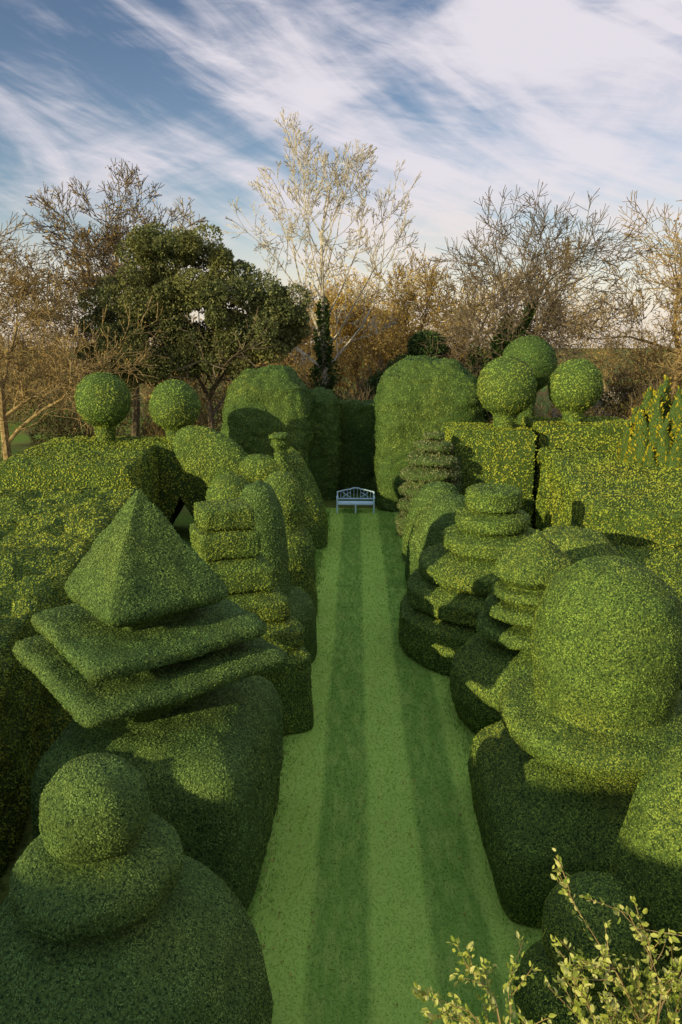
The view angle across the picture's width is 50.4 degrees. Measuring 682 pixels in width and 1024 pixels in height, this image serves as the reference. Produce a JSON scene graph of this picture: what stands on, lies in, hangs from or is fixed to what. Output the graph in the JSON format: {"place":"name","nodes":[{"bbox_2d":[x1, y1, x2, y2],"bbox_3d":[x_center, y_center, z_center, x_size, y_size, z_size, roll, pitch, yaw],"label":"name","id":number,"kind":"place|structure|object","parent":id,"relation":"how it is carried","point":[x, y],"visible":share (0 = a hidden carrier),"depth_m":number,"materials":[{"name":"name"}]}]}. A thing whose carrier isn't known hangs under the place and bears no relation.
{"place":"outdoors","nodes":[
{"label":"outdoors","id":0,"kind":"place"},
{"bbox_2d":[0,348,668,905],"bbox_3d":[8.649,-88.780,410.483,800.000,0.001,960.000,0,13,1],"label":"ground","id":1,"kind":"structure","parent":0,"point":[16,832],"depth_m":34.95,"materials":[{"name":"green plant"}]},
{"bbox_2d":[0,228,48,401],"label":"bare tree","id":2,"kind":"object","parent":1,"relation":"on","point":[16,281],"visible":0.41,"depth_m":41.41,"materials":[{"name":"brown plant"}]},
{"bbox_2d":[0,482,142,835],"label":"clipped hedge","id":3,"kind":"object","parent":1,"relation":"on","point":[47,539],"visible":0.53,"depth_m":13.59,"materials":[{"name":"green plant"}]},
{"bbox_2d":[0,212,169,459],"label":"bare tree","id":4,"kind":"object","parent":1,"relation":"on","point":[52,354],"visible":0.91,"depth_m":33.86,"materials":[{"name":"brown plant"}]},
{"bbox_2d":[0,435,206,524],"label":"clipped hedge","id":5,"kind":"object","parent":1,"relation":"on","point":[150,465],"visible":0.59,"depth_m":24.54,"materials":[{"name":"green plant"}]},
{"bbox_2d":[74,372,131,441],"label":"ball topiary","id":6,"kind":"object","parent":5,"relation":"on","point":[102,401],"visible":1,"depth_m":26.31,"materials":[{"name":"green plant"}]},
{"bbox_2d":[148,379,199,441],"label":"ball topiary","id":7,"kind":"object","parent":5,"relation":"on","point":[174,405],"visible":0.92,"depth_m":26.32,"materials":[{"name":"green plant"}]},
{"bbox_2d":[0,158,210,436],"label":"bare tree","id":8,"kind":"object","parent":1,"relation":"on","point":[113,245],"visible":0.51,"depth_m":41.30,"materials":[{"name":"brown plant"}]},
{"bbox_2d":[0,751,270,1023],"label":"ball topped topiary","id":9,"kind":"object","parent":1,"relation":"on","point":[117,907],"visible":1,"depth_m":6.11,"materials":[{"name":"green plant"}]},
{"bbox_2d":[15,487,291,912],"bbox_3d":[-2.646,2.330,10.207,3.826,5.484,3.812,-3,13,-11],"label":"pyramid topiary","id":10,"kind":"object","parent":1,"relation":"on","point":[150,655],"visible":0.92,"depth_m":9.30,"materials":[{"name":"green plant"}]},
{"bbox_2d":[92,219,321,427],"bbox_3d":[-7.048,-8.157,37.748,10.452,13.265,9.568,-7,15,-27],"label":"evergreen oak","id":11,"kind":"object","parent":1,"relation":"on","point":[261,325],"visible":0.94,"depth_m":35.63,"materials":[{"name":"green plant"}]},
{"bbox_2d":[204,471,248,500],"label":"ball topiary","id":12,"kind":"object","parent":1,"relation":"on","point":[228,485],"visible":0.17,"depth_m":20.62,"materials":[{"name":"green plant"}]},
{"bbox_2d":[173,425,290,487],"bbox_3d":[-3.640,-0.639,24.762,3.189,4.686,2.767,-10,17,-37],"label":"peacock topiary","id":13,"kind":"object","parent":1,"relation":"on","point":[205,456],"visible":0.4,"depth_m":24.18,"materials":[{"name":"green plant"}]},
{"bbox_2d":[188,497,313,734],"bbox_3d":[-2.219,1.946,14.277,2.812,4.406,2.814,-5,14,-21],"label":"stepped topiary","id":14,"kind":"object","parent":1,"relation":"on","point":[225,539],"visible":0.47,"depth_m":13.52,"materials":[{"name":"green plant"}]},
{"bbox_2d":[239,481,316,662],"bbox_3d":[-1.865,1.386,16.801,2.597,4.305,2.581,0,13,1],"label":"bullet topiary","id":15,"kind":"object","parent":1,"relation":"on","point":[261,497],"visible":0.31,"depth_m":16.28,"materials":[{"name":"green plant"}]},
{"bbox_2d":[220,366,343,498],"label":"yew hedge block","id":16,"kind":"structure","parent":1,"relation":"on","point":[262,405],"depth_m":31.69,"materials":[{"name":"green plant"}]},
{"bbox_2d":[234,278,339,370],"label":"bare tree","id":17,"kind":"object","parent":1,"relation":"on","point":[293,353],"visible":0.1,"depth_m":63.28,"materials":[{"name":"brown plant"}]},
{"bbox_2d":[263,469,317,615],"bbox_3d":[-1.584,0.874,19.543,1.895,4.114,1.890,0,13,1],"label":"dome topiary","id":18,"kind":"object","parent":1,"relation":"on","point":[286,487],"visible":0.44,"depth_m":18.96,"materials":[{"name":"green plant"}]},
{"bbox_2d":[168,107,425,399],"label":"bare tree","id":19,"kind":"object","parent":1,"relation":"on","point":[324,363],"visible":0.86,"depth_m":45.06,"materials":[{"name":"beige plant"}]},
{"bbox_2d":[286,450,327,550],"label":"cone topiary","id":20,"kind":"object","parent":1,"relation":"on","point":[315,523],"visible":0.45,"depth_m":25.89,"materials":[{"name":"green plant"}]},
{"bbox_2d":[289,272,387,397],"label":"bare tree","id":21,"kind":"object","parent":1,"relation":"on","point":[355,315],"visible":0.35,"depth_m":61.01,"materials":[{"name":"brown plant"}]},
{"bbox_2d":[0,291,681,414],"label":"distant woodland","id":22,"kind":"object","parent":1,"relation":"on","point":[148,387],"visible":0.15,"depth_m":70.79,"materials":[{"name":"brown plant"}]},
{"bbox_2d":[0,351,681,450],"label":"understory shrubs","id":23,"kind":"object","parent":1,"relation":"on","point":[124,428],"visible":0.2,"depth_m":45.52,"materials":[{"name":"brown plant"}]},
{"bbox_2d":[339,398,375,492],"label":"yew hedge block","id":24,"kind":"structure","parent":1,"relation":"on","point":[357,417],"depth_m":35.22,"materials":[{"name":"green plant"}]},
{"bbox_2d":[266,526,470,1014],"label":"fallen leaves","id":25,"kind":"object","parent":1,"relation":"on","point":[305,947],"visible":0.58,"depth_m":11.18,"materials":[{"name":"green plant"}]},
{"bbox_2d":[363,329,449,400],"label":"holly bush","id":26,"kind":"object","parent":1,"relation":"on","point":[415,348],"visible":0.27,"depth_m":42.41,"materials":[{"name":"green plant"}]},
{"bbox_2d":[344,243,480,377],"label":"bare tree","id":27,"kind":"object","parent":1,"relation":"on","point":[392,332],"visible":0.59,"depth_m":56.02,"materials":[{"name":"brown plant"}]},
{"bbox_2d":[291,255,550,366],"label":"autumn tree mass","id":28,"kind":"object","parent":1,"relation":"on","point":[412,322],"visible":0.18,"depth_m":62.12,"materials":[{"name":"brown plant"}]},
{"bbox_2d":[372,356,483,511],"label":"yew hedge block","id":29,"kind":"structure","parent":1,"relation":"on","point":[413,395],"depth_m":31.04,"materials":[{"name":"green plant"}]},
{"bbox_2d":[396,426,459,536],"bbox_3d":[3.366,-1.077,27.577,2.418,4.393,2.560,6,14,23],"label":"spiral conifer","id":30,"kind":"object","parent":1,"relation":"on","point":[431,458],"visible":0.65,"depth_m":26.90,"materials":[{"name":"green plant"}]},
{"bbox_2d":[402,480,460,559],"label":"shell topiary","id":31,"kind":"object","parent":1,"relation":"on","point":[424,495],"visible":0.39,"depth_m":24.15,"materials":[{"name":"green plant"}]},
{"bbox_2d":[404,493,466,582],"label":"shell topiary","id":32,"kind":"object","parent":1,"relation":"on","point":[436,517],"visible":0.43,"depth_m":21.32,"materials":[{"name":"green plant"}]},
{"bbox_2d":[398,483,534,674],"bbox_3d":[3.595,1.363,17.523,4.368,4.078,4.383,0,13,1],"label":"tiered cake topiary","id":33,"kind":"object","parent":1,"relation":"on","point":[451,580],"visible":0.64,"depth_m":16.51,"materials":[{"name":"green plant"}]},
{"bbox_2d":[448,528,572,735],"bbox_3d":[3.691,2.221,14.104,3.063,3.941,3.078,0,13,1],"label":"onion topiary","id":34,"kind":"object","parent":1,"relation":"on","point":[491,657],"visible":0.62,"depth_m":13.47,"materials":[{"name":"green plant"}]},
{"bbox_2d":[435,235,624,372],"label":"bare tree","id":35,"kind":"object","parent":1,"relation":"on","point":[564,295],"visible":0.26,"depth_m":57.97,"materials":[{"name":"brown plant"}]},
{"bbox_2d":[403,179,664,422],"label":"bare tree","id":36,"kind":"object","parent":1,"relation":"on","point":[506,332],"visible":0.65,"depth_m":42.26,"materials":[{"name":"brown plant"}]},
{"bbox_2d":[443,415,627,527],"bbox_3d":[8.130,-1.634,29.810,7.741,4.359,4.185,0,13,1],"label":"clipped hedge","id":37,"kind":"object","parent":1,"relation":"on","point":[488,452],"visible":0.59,"depth_m":27.93,"materials":[{"name":"green plant"}]},
{"bbox_2d":[476,355,537,427],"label":"ball topiary","id":38,"kind":"object","parent":37,"relation":"on","point":[506,387],"visible":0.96,"depth_m":27.74,"materials":[{"name":"green plant"}]},
{"bbox_2d":[500,334,556,423],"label":"ball topiary","id":39,"kind":"object","parent":37,"relation":"on","point":[536,354],"visible":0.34,"depth_m":30.82,"materials":[{"name":"green plant"}]},
{"bbox_2d":[547,359,604,423],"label":"ball topiary","id":40,"kind":"object","parent":37,"relation":"on","point":[575,390],"visible":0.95,"depth_m":27.95,"materials":[{"name":"green plant"}]},
{"bbox_2d":[411,848,681,1023],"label":"leafy shrub","id":41,"kind":"object","parent":1,"relation":"on","point":[653,1011],"visible":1,"depth_m":3.61,"materials":[{"name":"green plant"}]},
{"bbox_2d":[467,554,681,928],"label":"bell topiary","id":42,"kind":"object","parent":1,"relation":"on","point":[575,744],"visible":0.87,"depth_m":9.23,"materials":[{"name":"green plant"}]},
{"bbox_2d":[539,524,619,563],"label":"mound topiary","id":43,"kind":"object","parent":1,"relation":"on","point":[575,543],"visible":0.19,"depth_m":15.52,"materials":[{"name":"green plant"}]},
{"bbox_2d":[513,742,681,1023],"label":"lobed topiary","id":44,"kind":"object","parent":1,"relation":"on","point":[647,863],"visible":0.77,"depth_m":6.87,"materials":[{"name":"green plant"}]},
{"bbox_2d":[535,446,681,612],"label":"clipped hedge","id":45,"kind":"object","parent":1,"relation":"on","point":[624,505],"visible":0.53,"depth_m":19.69,"materials":[{"name":"green plant"}]},
{"bbox_2d":[540,190,681,401],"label":"bare tree","id":46,"kind":"object","parent":1,"relation":"on","point":[676,378],"visible":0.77,"depth_m":44.35,"materials":[{"name":"brown plant"}]},
{"bbox_2d":[554,387,678,416],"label":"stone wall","id":47,"kind":"structure","parent":1,"relation":"on","point":[626,399],"depth_m":54.80,"materials":[{"name":"brown stone"}]},
{"bbox_2d":[616,375,681,468],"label":"golden yew","id":48,"kind":"object","parent":1,"relation":"on","point":[651,434],"visible":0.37,"depth_m":23.74,"materials":[{"name":"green plant"}]},
{"bbox_2d":[626,213,681,373],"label":"bare tree","id":49,"kind":"object","parent":1,"relation":"on","point":[671,256],"visible":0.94,"depth_m":38.87,"materials":[{"name":"brown plant"}]},
{"bbox_2d":[0,0,681,347],"label":"sky","id":50,"kind":"structure","parent":0,"point":[579,97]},
{"bbox_2d":[248,507,541,1023],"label":"lawn","id":51,"kind":"structure","parent":0,"point":[358,925],"depth_m":10.90,"materials":[{"name":"green plant"}]},
{"bbox_2d":[336,487,374,513],"bbox_3d":[0.640,-0.509,31.787,1.680,1.065,0.580,0,13,1],"label":"park bench","id":52,"kind":"object","parent":51,"relation":"on","point":[355,503],"visible":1,"depth_m":31.88,"materials":[{"name":"blue paint"}]}
]}

